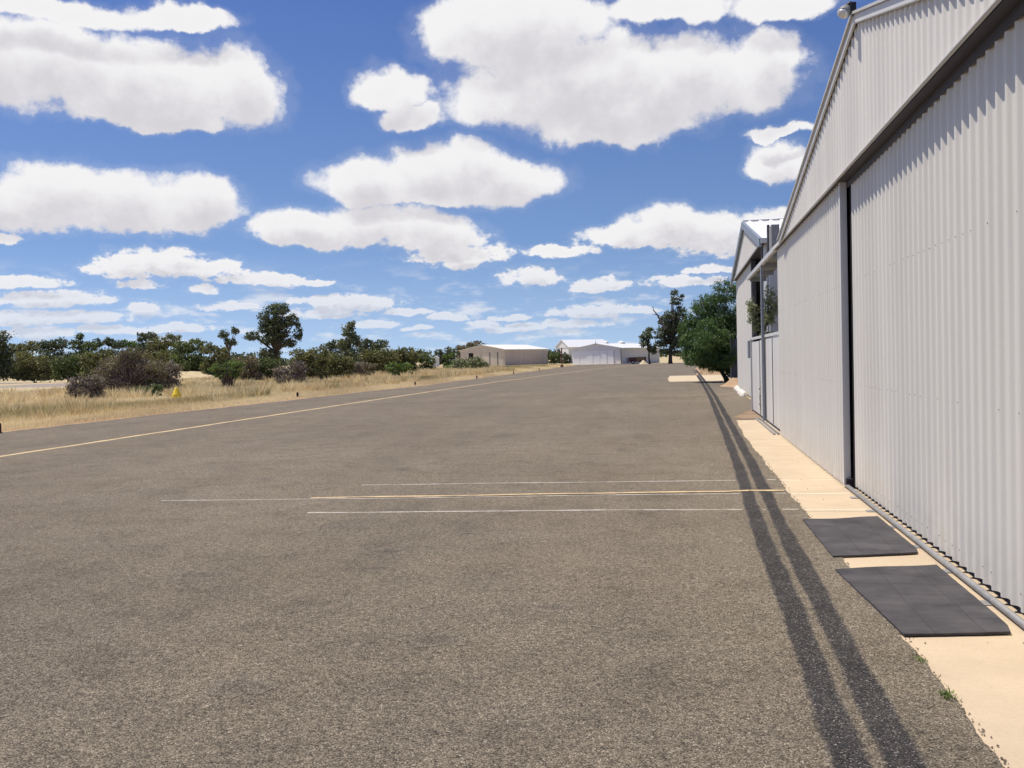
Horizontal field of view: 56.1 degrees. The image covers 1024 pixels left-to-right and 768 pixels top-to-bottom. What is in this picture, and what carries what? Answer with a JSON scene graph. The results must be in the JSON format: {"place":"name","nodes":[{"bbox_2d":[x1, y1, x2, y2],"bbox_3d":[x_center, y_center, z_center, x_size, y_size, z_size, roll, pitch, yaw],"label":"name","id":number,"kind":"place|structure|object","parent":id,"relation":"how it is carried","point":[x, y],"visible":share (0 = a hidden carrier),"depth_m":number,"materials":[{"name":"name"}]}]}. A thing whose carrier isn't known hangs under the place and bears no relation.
{"place":"outdoors","nodes":[
{"label":"outdoors","id":0,"kind":"place"},
{"bbox_2d":[0,382,69,387],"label":"gravel track","id":1,"kind":"structure","parent":0,"point":[39,385],"depth_m":101.52,"materials":[{"name":"beige gravel"}]},
{"bbox_2d":[173,371,218,378],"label":"grass bank","id":2,"kind":"structure","parent":0,"point":[193,374],"depth_m":127.20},
{"bbox_2d":[0,363,574,431],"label":"dry grass","id":3,"kind":"structure","parent":0,"point":[18,411],"depth_m":49.87,"materials":[{"name":"beige plant"}]},
{"bbox_2d":[172,387,180,397],"bbox_3d":[-16.927,0.508,48.447,0.480,0.680,0.480,-1,2,10],"label":"gable marker","id":4,"kind":"object","parent":3,"relation":"on","point":[176,392],"visible":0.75,"depth_m":48.30,"materials":[{"name":"yellow plastic"}]},
{"bbox_2d":[0,355,762,418],"bbox_3d":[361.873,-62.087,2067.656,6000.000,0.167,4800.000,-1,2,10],"label":"ground","id":5,"kind":"structure","parent":0,"point":[664,359],"depth_m":134.31,"materials":[{"name":"beige soil"}]},
{"bbox_2d":[0,330,17,380],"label":"eucalyptus tree","id":6,"kind":"object","parent":5,"relation":"on","point":[6,366],"visible":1,"depth_m":123.01,"materials":[{"name":"green plant"}]},
{"bbox_2d":[8,340,41,380],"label":"belt tree","id":7,"kind":"object","parent":5,"relation":"on","point":[18,348],"visible":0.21,"depth_m":155.68,"materials":[{"name":"green plant"}]},
{"bbox_2d":[10,349,56,382],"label":"shrub","id":8,"kind":"object","parent":5,"relation":"on","point":[39,369],"visible":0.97,"depth_m":123.81,"materials":[{"name":"green plant"}]},
{"bbox_2d":[35,336,72,378],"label":"belt tree","id":9,"kind":"object","parent":5,"relation":"on","point":[47,347],"visible":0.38,"depth_m":165.45,"materials":[{"name":"green plant"}]},
{"bbox_2d":[47,353,84,381],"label":"shrub","id":10,"kind":"object","parent":5,"relation":"on","point":[70,366],"visible":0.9,"depth_m":118.94,"materials":[{"name":"green plant"}]},
{"bbox_2d":[67,333,99,371],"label":"belt tree","id":11,"kind":"object","parent":5,"relation":"on","point":[81,346],"visible":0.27,"depth_m":169.92,"materials":[{"name":"green plant"}]},
{"bbox_2d":[64,373,109,397],"bbox_3d":[-23.309,0.192,52.396,2.630,1.575,1.752,-1,2,10],"label":"twiggy bush","id":12,"kind":"object","parent":5,"relation":"on","point":[83,385],"visible":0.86,"depth_m":52.15,"materials":[{"name":"brown plant"}]},
{"bbox_2d":[77,348,115,379],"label":"shrub","id":13,"kind":"object","parent":5,"relation":"on","point":[96,357],"visible":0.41,"depth_m":114.55,"materials":[{"name":"green plant"}]},
{"bbox_2d":[92,337,123,370],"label":"belt tree","id":14,"kind":"object","parent":5,"relation":"on","point":[112,343],"visible":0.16,"depth_m":175.11,"materials":[{"name":"green plant"}]},
{"bbox_2d":[88,347,169,392],"bbox_3d":[-23.940,-0.796,60.349,5.410,3.158,2.627,-1,2,10],"label":"twiggy bush","id":15,"kind":"object","parent":5,"relation":"on","point":[143,373],"visible":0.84,"depth_m":59.80,"materials":[{"name":"brown plant"}]},
{"bbox_2d":[117,339,141,368],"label":"belt tree","id":16,"kind":"object","parent":5,"relation":"on","point":[126,344],"visible":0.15,"depth_m":179.76,"materials":[{"name":"green plant"}]},
{"bbox_2d":[134,331,159,362],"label":"belt tree","id":17,"kind":"object","parent":5,"relation":"on","point":[143,337],"visible":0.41,"depth_m":178.65,"materials":[{"name":"green plant"}]},
{"bbox_2d":[130,383,164,395],"bbox_3d":[-20.557,0.409,54.401,2.388,0.898,1.346,0,2,40],"label":"shrub","id":18,"kind":"object","parent":5,"relation":"on","point":[158,387],"visible":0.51,"depth_m":54.18,"materials":[{"name":"green plant"}]},
{"bbox_2d":[135,359,186,388],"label":"twiggy bush","id":19,"kind":"object","parent":5,"relation":"on","point":[176,369],"visible":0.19,"depth_m":66.01,"materials":[{"name":"brown plant"}]},
{"bbox_2d":[142,332,181,362],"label":"belt tree","id":20,"kind":"object","parent":5,"relation":"on","point":[157,347],"visible":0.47,"depth_m":155.97,"materials":[{"name":"green plant"}]},
{"bbox_2d":[167,338,207,371],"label":"belt tree","id":21,"kind":"object","parent":5,"relation":"on","point":[189,361],"visible":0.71,"depth_m":133.63,"materials":[{"name":"green plant"}]},
{"bbox_2d":[197,341,233,373],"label":"belt tree","id":22,"kind":"object","parent":5,"relation":"on","point":[222,353],"visible":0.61,"depth_m":128.22,"materials":[{"name":"green plant"}]},
{"bbox_2d":[207,358,245,386],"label":"bush","id":23,"kind":"object","parent":5,"relation":"on","point":[225,373],"visible":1,"depth_m":65.26,"materials":[{"name":"green plant"}]},
{"bbox_2d":[217,326,239,366],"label":"eucalyptus tree","id":24,"kind":"object","parent":5,"relation":"on","point":[228,343],"visible":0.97,"depth_m":160.32,"materials":[{"name":"green plant"}]},
{"bbox_2d":[232,356,264,379],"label":"shrub","id":25,"kind":"object","parent":5,"relation":"on","point":[252,363],"visible":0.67,"depth_m":93.80,"materials":[{"name":"green plant"}]},
{"bbox_2d":[248,356,280,380],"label":"shrub","id":26,"kind":"object","parent":5,"relation":"on","point":[266,367],"visible":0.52,"depth_m":95.48,"materials":[{"name":"green plant"}]},
{"bbox_2d":[242,302,303,361],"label":"eucalyptus tree","id":27,"kind":"object","parent":5,"relation":"on","point":[274,326],"visible":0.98,"depth_m":124.65,"materials":[{"name":"green plant"}]},
{"bbox_2d":[271,360,308,383],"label":"twiggy bush","id":28,"kind":"object","parent":5,"relation":"on","point":[292,373],"visible":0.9,"depth_m":71.55,"materials":[{"name":"brown plant"}]},
{"bbox_2d":[287,346,331,378],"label":"shrub","id":29,"kind":"object","parent":5,"relation":"on","point":[316,357],"visible":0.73,"depth_m":88.25,"materials":[{"name":"green plant"}]},
{"bbox_2d":[319,339,341,357],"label":"belt tree","id":30,"kind":"object","parent":5,"relation":"on","point":[331,346],"visible":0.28,"depth_m":141.17,"materials":[{"name":"green plant"}]},
{"bbox_2d":[321,351,356,378],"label":"shrub","id":31,"kind":"object","parent":5,"relation":"on","point":[340,366],"visible":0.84,"depth_m":91.48,"materials":[{"name":"green plant"}]},
{"bbox_2d":[13,346,683,368],"bbox_3d":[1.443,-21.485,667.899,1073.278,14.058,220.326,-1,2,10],"label":"distant woodland","id":32,"kind":"object","parent":5,"relation":"on","point":[285,362],"visible":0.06,"depth_m":660.43,"materials":[{"name":"green plant"}]},
{"bbox_2d":[335,320,362,362],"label":"eucalyptus tree","id":33,"kind":"object","parent":5,"relation":"on","point":[352,337],"visible":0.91,"depth_m":116.83,"materials":[{"name":"green plant"}]},
{"bbox_2d":[349,362,364,375],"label":"twiggy bush","id":34,"kind":"object","parent":5,"relation":"on","point":[358,367],"visible":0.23,"depth_m":95.76,"materials":[{"name":"brown plant"}]},
{"bbox_2d":[355,361,378,375],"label":"shrub","id":35,"kind":"object","parent":5,"relation":"on","point":[368,367],"visible":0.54,"depth_m":101.92,"materials":[{"name":"brown plant"}]},
{"bbox_2d":[356,338,388,362],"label":"belt tree","id":36,"kind":"object","parent":5,"relation":"on","point":[372,345],"visible":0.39,"depth_m":140.15,"materials":[{"name":"green plant"}]},
{"bbox_2d":[359,346,401,371],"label":"shrub","id":37,"kind":"object","parent":5,"relation":"on","point":[377,356],"visible":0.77,"depth_m":115.50,"materials":[{"name":"green plant"}]},
{"bbox_2d":[383,361,413,375],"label":"shrub","id":38,"kind":"object","parent":5,"relation":"on","point":[399,367],"visible":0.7,"depth_m":99.28,"materials":[{"name":"green plant"}]},
{"bbox_2d":[389,347,418,371],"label":"shrub","id":39,"kind":"object","parent":5,"relation":"on","point":[408,357],"visible":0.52,"depth_m":119.26,"materials":[{"name":"green plant"}]},
{"bbox_2d":[417,354,436,369],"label":"shrub","id":40,"kind":"object","parent":5,"relation":"on","point":[430,362],"visible":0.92,"depth_m":154.42,"materials":[{"name":"green plant"}]},
{"bbox_2d":[433,356,438,366],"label":"white cabinet","id":41,"kind":"object","parent":5,"relation":"on","point":[437,360],"visible":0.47,"depth_m":236.19,"materials":[{"name":"white metal"}]},
{"bbox_2d":[433,346,457,364],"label":"tree","id":42,"kind":"object","parent":5,"relation":"on","point":[449,350],"visible":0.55,"depth_m":297.45,"materials":[{"name":"green plant"}]},
{"bbox_2d":[442,353,455,367],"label":"shrub","id":43,"kind":"object","parent":5,"relation":"on","point":[446,356],"visible":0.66,"depth_m":184.58,"materials":[{"name":"green plant"}]},
{"bbox_2d":[445,355,488,368],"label":"shrub","id":44,"kind":"object","parent":5,"relation":"on","point":[476,362],"visible":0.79,"depth_m":152.77,"materials":[{"name":"green plant"}]},
{"bbox_2d":[454,340,486,360],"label":"tree","id":45,"kind":"object","parent":5,"relation":"on","point":[467,345],"visible":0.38,"depth_m":296.21,"materials":[{"name":"green plant"}]},
{"bbox_2d":[0,363,1004,767],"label":"apron","id":46,"kind":"object","parent":5,"relation":"on","point":[664,645],"visible":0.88,"depth_m":7.02,"materials":[{"name":"grey asphalt"}]},
{"bbox_2d":[160,569,237,580],"bbox_3d":[-2.512,1.547,7.760,0.685,0.001,0.369,-1,2,19],"label":"oil stain","id":47,"kind":"object","parent":46,"relation":"on","point":[190,574],"visible":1,"depth_m":7.78,"materials":[{"name":"asphalt"}]},
{"bbox_2d":[200,674,280,698],"bbox_3d":[-1.432,1.592,5.060,0.388,0.001,0.348,-1,2,26],"label":"oil stain","id":48,"kind":"object","parent":46,"relation":"on","point":[231,687],"visible":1,"depth_m":5.05,"materials":[{"name":"asphalt"}]},
{"bbox_2d":[0,365,630,456],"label":"taxiway line","id":49,"kind":"object","parent":46,"relation":"on","point":[222,422],"visible":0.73,"depth_m":26.88,"materials":[{"name":"yellow paint"}]},
{"bbox_2d":[316,525,351,527],"bbox_3d":[-1.815,1.473,9.903,0.404,0.001,0.177,-1,2,10],"label":"oil stain","id":50,"kind":"object","parent":46,"relation":"on","point":[334,526],"visible":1,"depth_m":9.90,"materials":[{"name":"asphalt"}]},
{"bbox_2d":[365,546,410,555],"bbox_3d":[-1.096,1.491,8.572,0.428,0.001,0.408,0,2,33],"label":"oil stain","id":51,"kind":"object","parent":46,"relation":"on","point":[393,550],"visible":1,"depth_m":8.56,"materials":[{"name":"asphalt"}]},
{"bbox_2d":[391,469,414,470],"bbox_3d":[-1.685,1.336,14.936,0.483,0.001,0.293,-1,2,10],"label":"oil stain","id":52,"kind":"object","parent":46,"relation":"on","point":[402,469],"visible":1,"depth_m":14.96,"materials":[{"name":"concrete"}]},
{"bbox_2d":[383,632,477,647],"bbox_3d":[-0.497,1.549,5.818,0.602,0.001,0.308,-2,2,-4],"label":"oil stain","id":53,"kind":"object","parent":46,"relation":"on","point":[417,640],"visible":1,"depth_m":5.83,"materials":[{"name":"asphalt"}]},
{"bbox_2d":[162,493,757,500],"bbox_3d":[-0.577,1.391,11.826,7.751,0.001,0.092,-1,2,5],"label":"white marking","id":54,"kind":"object","parent":46,"relation":"on","point":[434,497],"visible":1,"depth_m":11.85,"materials":[{"name":"paint"}]},
{"bbox_2d":[311,490,783,497],"bbox_3d":[0.400,1.361,11.870,5.863,0.001,0.165,-1,2,3],"label":"yellow marking","id":55,"kind":"object","parent":46,"relation":"on","point":[545,493],"visible":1,"depth_m":11.88,"materials":[{"name":"paint"}]},
{"bbox_2d":[307,509,790,512],"bbox_3d":[0.377,1.400,10.612,5.432,0.001,0.102,-1,2,6],"label":"white marking","id":56,"kind":"object","parent":46,"relation":"on","point":[541,510],"visible":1,"depth_m":10.61,"materials":[{"name":"paint"}]},
{"bbox_2d":[525,601,578,611],"bbox_3d":[0.262,1.512,6.522,0.322,0.001,0.276,0,2,40],"label":"oil stain","id":57,"kind":"object","parent":46,"relation":"on","point":[549,606],"visible":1,"depth_m":6.51,"materials":[{"name":"asphalt"}]},
{"bbox_2d":[381,479,775,484],"bbox_3d":[0.716,1.329,12.973,5.591,0.001,0.089,-1,2,5],"label":"white marking","id":58,"kind":"object","parent":46,"relation":"on","point":[561,482],"visible":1,"depth_m":12.98,"materials":[{"name":"paint"}]},
{"bbox_2d":[626,356,645,363],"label":"trailer","id":59,"kind":"object","parent":46,"relation":"on","point":[633,360],"visible":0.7,"depth_m":188.48,"materials":[{"name":"red paint"}]},
{"bbox_2d":[668,375,729,381],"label":"driveway pad","id":60,"kind":"object","parent":46,"relation":"on","point":[695,378],"visible":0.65,"depth_m":66.94,"materials":[{"name":"concrete"}]},
{"bbox_2d":[734,409,762,418],"bbox_3d":[6.789,0.809,26.910,1.215,0.001,4.824,-1,2,14],"label":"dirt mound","id":61,"kind":"object","parent":46,"relation":"on","point":[750,414],"visible":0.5,"depth_m":25.80,"materials":[{"name":"beige soil"}]},
{"bbox_2d":[693,370,878,767],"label":"tar strip","id":62,"kind":"object","parent":46,"relation":"on","point":[841,740],"visible":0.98,"depth_m":5.49,"materials":[{"name":"grey asphalt"}]},
{"bbox_2d":[695,370,934,767],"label":"tar strip","id":63,"kind":"object","parent":46,"relation":"on","point":[892,739],"visible":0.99,"depth_m":5.41,"materials":[{"name":"grey asphalt"}]},
{"bbox_2d":[911,651,928,662],"bbox_3d":[2.221,1.484,5.220,0.087,0.032,0.175,-1,2,22],"label":"weed","id":64,"kind":"object","parent":46,"relation":"on","point":[918,658],"visible":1,"depth_m":5.22,"materials":[{"name":"green plant"}]},
{"bbox_2d":[931,687,961,701],"bbox_3d":[2.108,1.496,4.661,0.131,0.043,0.212,-1,2,10],"label":"weed","id":65,"kind":"object","parent":46,"relation":"on","point":[947,697],"visible":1,"depth_m":4.67,"materials":[{"name":"green plant"}]},
{"bbox_2d":[459,345,547,365],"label":"beige hangar","id":66,"kind":"structure","parent":5,"relation":"on","point":[503,355],"depth_m":212.50,"materials":[{"name":"beige metal"}]},
{"bbox_2d":[462,353,467,359],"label":"door panel","id":67,"kind":"structure","parent":66,"relation":"in","point":[464,355],"depth_m":213.34,"materials":[{"name":"beige metal"}]},
{"bbox_2d":[481,352,489,364],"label":"door panel","id":68,"kind":"structure","parent":66,"relation":"in","point":[485,356],"depth_m":210.67,"materials":[{"name":"grey metal"}]},
{"bbox_2d":[490,352,496,365],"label":"door panel","id":69,"kind":"structure","parent":66,"relation":"in","point":[493,355],"depth_m":209.70,"materials":[{"name":"grey metal"}]},
{"bbox_2d":[498,352,503,365],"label":"door panel","id":70,"kind":"structure","parent":66,"relation":"in","point":[500,354],"depth_m":208.75,"materials":[{"name":"grey metal"}]},
{"bbox_2d":[547,351,562,363],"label":"shrub","id":71,"kind":"object","parent":5,"relation":"on","point":[555,358],"visible":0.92,"depth_m":223.02,"materials":[{"name":"green plant"}]},
{"bbox_2d":[562,352,571,363],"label":"shrub","id":72,"kind":"object","parent":5,"relation":"on","point":[565,357],"visible":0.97,"depth_m":220.91,"materials":[{"name":"green plant"}]},
{"bbox_2d":[555,339,604,362],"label":"white shed","id":73,"kind":"structure","parent":5,"relation":"on","point":[566,345],"depth_m":266.11,"materials":[{"name":"white metal"}]},
{"bbox_2d":[570,341,660,364],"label":"white hangar","id":74,"kind":"structure","parent":5,"relation":"on","point":[607,352],"depth_m":198.49,"materials":[{"name":"white metal"}]},
{"bbox_2d":[573,351,579,364],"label":"door panel","id":75,"kind":"structure","parent":74,"relation":"in","point":[576,360],"depth_m":200.00,"materials":[{"name":"white metal"}]},
{"bbox_2d":[579,351,585,364],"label":"door panel","id":76,"kind":"structure","parent":74,"relation":"in","point":[582,354],"depth_m":199.31,"materials":[{"name":"white metal"}]},
{"bbox_2d":[586,351,592,364],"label":"door panel","id":77,"kind":"structure","parent":74,"relation":"in","point":[589,354],"depth_m":198.49,"materials":[{"name":"white metal"}]},
{"bbox_2d":[593,351,599,363],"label":"door panel","id":78,"kind":"structure","parent":74,"relation":"in","point":[596,354],"depth_m":197.71,"materials":[{"name":"white metal"}]},
{"bbox_2d":[600,351,606,363],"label":"door panel","id":79,"kind":"structure","parent":74,"relation":"in","point":[603,354],"depth_m":196.90,"materials":[{"name":"white metal"}]},
{"bbox_2d":[607,350,613,363],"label":"door panel","id":80,"kind":"structure","parent":74,"relation":"in","point":[610,354],"depth_m":196.15,"materials":[{"name":"white metal"}]},
{"bbox_2d":[638,326,656,363],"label":"eucalyptus tree","id":81,"kind":"object","parent":5,"relation":"on","point":[644,336],"visible":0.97,"depth_m":181.60,"materials":[{"name":"green plant"}]},
{"bbox_2d":[651,289,687,363],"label":"eucalyptus tree","id":82,"kind":"object","parent":5,"relation":"on","point":[668,328],"visible":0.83,"depth_m":178.76,"materials":[{"name":"green plant"}]},
{"bbox_2d":[674,277,736,381],"bbox_3d":[13.174,-3.193,57.023,6.791,6.311,4.319,-2,2,-4],"label":"pepper tree","id":83,"kind":"object","parent":5,"relation":"on","point":[709,335],"visible":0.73,"depth_m":56.40,"materials":[{"name":"green plant"}]},
{"bbox_2d":[695,366,720,374],"bbox_3d":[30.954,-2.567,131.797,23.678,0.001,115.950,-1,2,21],"label":"dirt verge","id":84,"kind":"structure","parent":5,"relation":"on","point":[718,373],"depth_m":81.01,"materials":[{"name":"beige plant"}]},
{"bbox_2d":[721,378,737,387],"bbox_3d":[11.434,-0.097,49.184,1.747,0.464,3.328,-1,2,10],"label":"dirt mound","id":85,"kind":"object","parent":5,"relation":"on","point":[732,382],"visible":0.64,"depth_m":48.62,"materials":[{"name":"beige soil"}]},
{"bbox_2d":[730,339,737,378],"bbox_3d":[14.367,-1.396,55.371,3.480,2.550,0.130,-1,2,10],"label":"sheet fence","id":86,"kind":"object","parent":5,"relation":"on","point":[733,372],"visible":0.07,"depth_m":55.59,"materials":[{"name":"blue metal"}]},
{"bbox_2d":[730,217,783,396],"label":"gabled hangar","id":87,"kind":"structure","parent":5,"relation":"on","point":[751,251],"depth_m":36.76,"materials":[{"name":"metal"}]},
{"bbox_2d":[736,262,751,396],"bbox_3d":[9.528,-2.095,39.403,0.022,4.970,9.800,-1,2,10],"label":"sliding door","id":88,"kind":"structure","parent":87,"relation":"in","point":[743,286],"depth_m":39.49,"materials":[{"name":"white metal"}]},
{"bbox_2d":[745,285,777,333],"bbox_3d":[7.035,-0.971,26.714,1.053,3.779,0.688,-1,2,18],"label":"olive shrub","id":89,"kind":"object","parent":5,"relation":"on","point":[769,318],"visible":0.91,"depth_m":26.64,"materials":[{"name":"green plant"}]},
{"bbox_2d":[758,327,773,409],"bbox_3d":[6.699,-0.257,24.994,0.568,2.459,0.966,-1,2,10],"label":"dark shrub","id":90,"kind":"object","parent":5,"relation":"on","point":[765,329],"visible":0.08,"depth_m":25.00,"materials":[{"name":"green plant"}]},
{"bbox_2d":[736,419,1023,767],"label":"concrete strip","id":91,"kind":"object","parent":5,"relation":"on","point":[982,676],"visible":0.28,"depth_m":5.56,"materials":[{"name":"beige concrete"}]},
{"bbox_2d":[747,224,778,420],"bbox_3d":[6.395,-1.562,23.727,0.550,4.950,8.180,-1,2,10],"label":"canopy","id":92,"kind":"object","parent":91,"relation":"on","point":[764,269],"visible":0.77,"depth_m":23.27,"materials":[{"name":"grey metal"}]},
{"bbox_2d":[750,331,779,434],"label":"gate","id":93,"kind":"structure","parent":91,"relation":"on","point":[772,393],"depth_m":22.68,"materials":[{"name":"white metal"}]},
{"bbox_2d":[791,493,849,493],"bbox_3d":[3.672,1.306,11.455,0.683,0.001,0.070,-1,2,5],"label":"white marking","id":94,"kind":"object","parent":91,"relation":"on","point":[820,493],"visible":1,"depth_m":11.45,"materials":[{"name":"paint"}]},
{"bbox_2d":[818,509,866,509],"bbox_3d":[3.454,1.343,10.260,0.663,0.001,0.054,-1,2,5],"label":"white marking","id":95,"kind":"object","parent":91,"relation":"on","point":[842,509],"visible":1,"depth_m":10.26,"materials":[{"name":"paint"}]},
{"bbox_2d":[803,516,916,556],"bbox_3d":[3.145,1.373,8.756,0.752,0.018,1.960,-1,2,10],"label":"rubber mat","id":96,"kind":"object","parent":91,"relation":"on","point":[860,536],"visible":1,"depth_m":8.60,"materials":[{"name":"grey rubber"}]},
{"bbox_2d":[769,460,1009,767],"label":"loose gravel","id":97,"kind":"structure","parent":91,"relation":"on","point":[926,660],"depth_m":4.73,"materials":[{"name":"grey gravel"}]},
{"bbox_2d":[835,564,1009,635],"bbox_3d":[2.743,1.442,6.564,0.785,0.016,1.940,-1,2,10],"label":"rubber mat","id":98,"kind":"object","parent":91,"relation":"on","point":[928,600],"visible":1,"depth_m":6.37,"materials":[{"name":"grey rubber"}]},
{"bbox_2d":[772,0,1023,643],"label":"corrugated hangar","id":99,"kind":"structure","parent":5,"relation":"on","point":[898,247],"depth_m":8.16,"materials":[{"name":"metal"}]},
{"bbox_2d":[777,182,850,484],"bbox_3d":[4.771,-0.747,15.652,0.088,3.770,7.790,-1,2,10],"label":"sliding door","id":100,"kind":"structure","parent":99,"relation":"in","point":[812,264],"depth_m":13.94,"materials":[{"name":"metal"}]},
{"bbox_2d":[850,14,1023,612],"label":"sliding door","id":101,"kind":"structure","parent":99,"relation":"in","point":[937,219],"depth_m":7.39,"materials":[{"name":"metal"}]},
{"bbox_2d":[0,0,876,360],"label":"sky","id":102,"kind":"structure","parent":0,"point":[427,175],"materials":[{"name":"blue"}]},
{"bbox_2d":[740,391,746,395],"bbox_3d":[9.059,0.366,37.584,0.300,0.201,0.714,-1,2,10],"label":"edging stone","id":103,"kind":"object","parent":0,"point":[743,393],"visible":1,"depth_m":37.32,"materials":[{"name":"white stone"}]}
]}

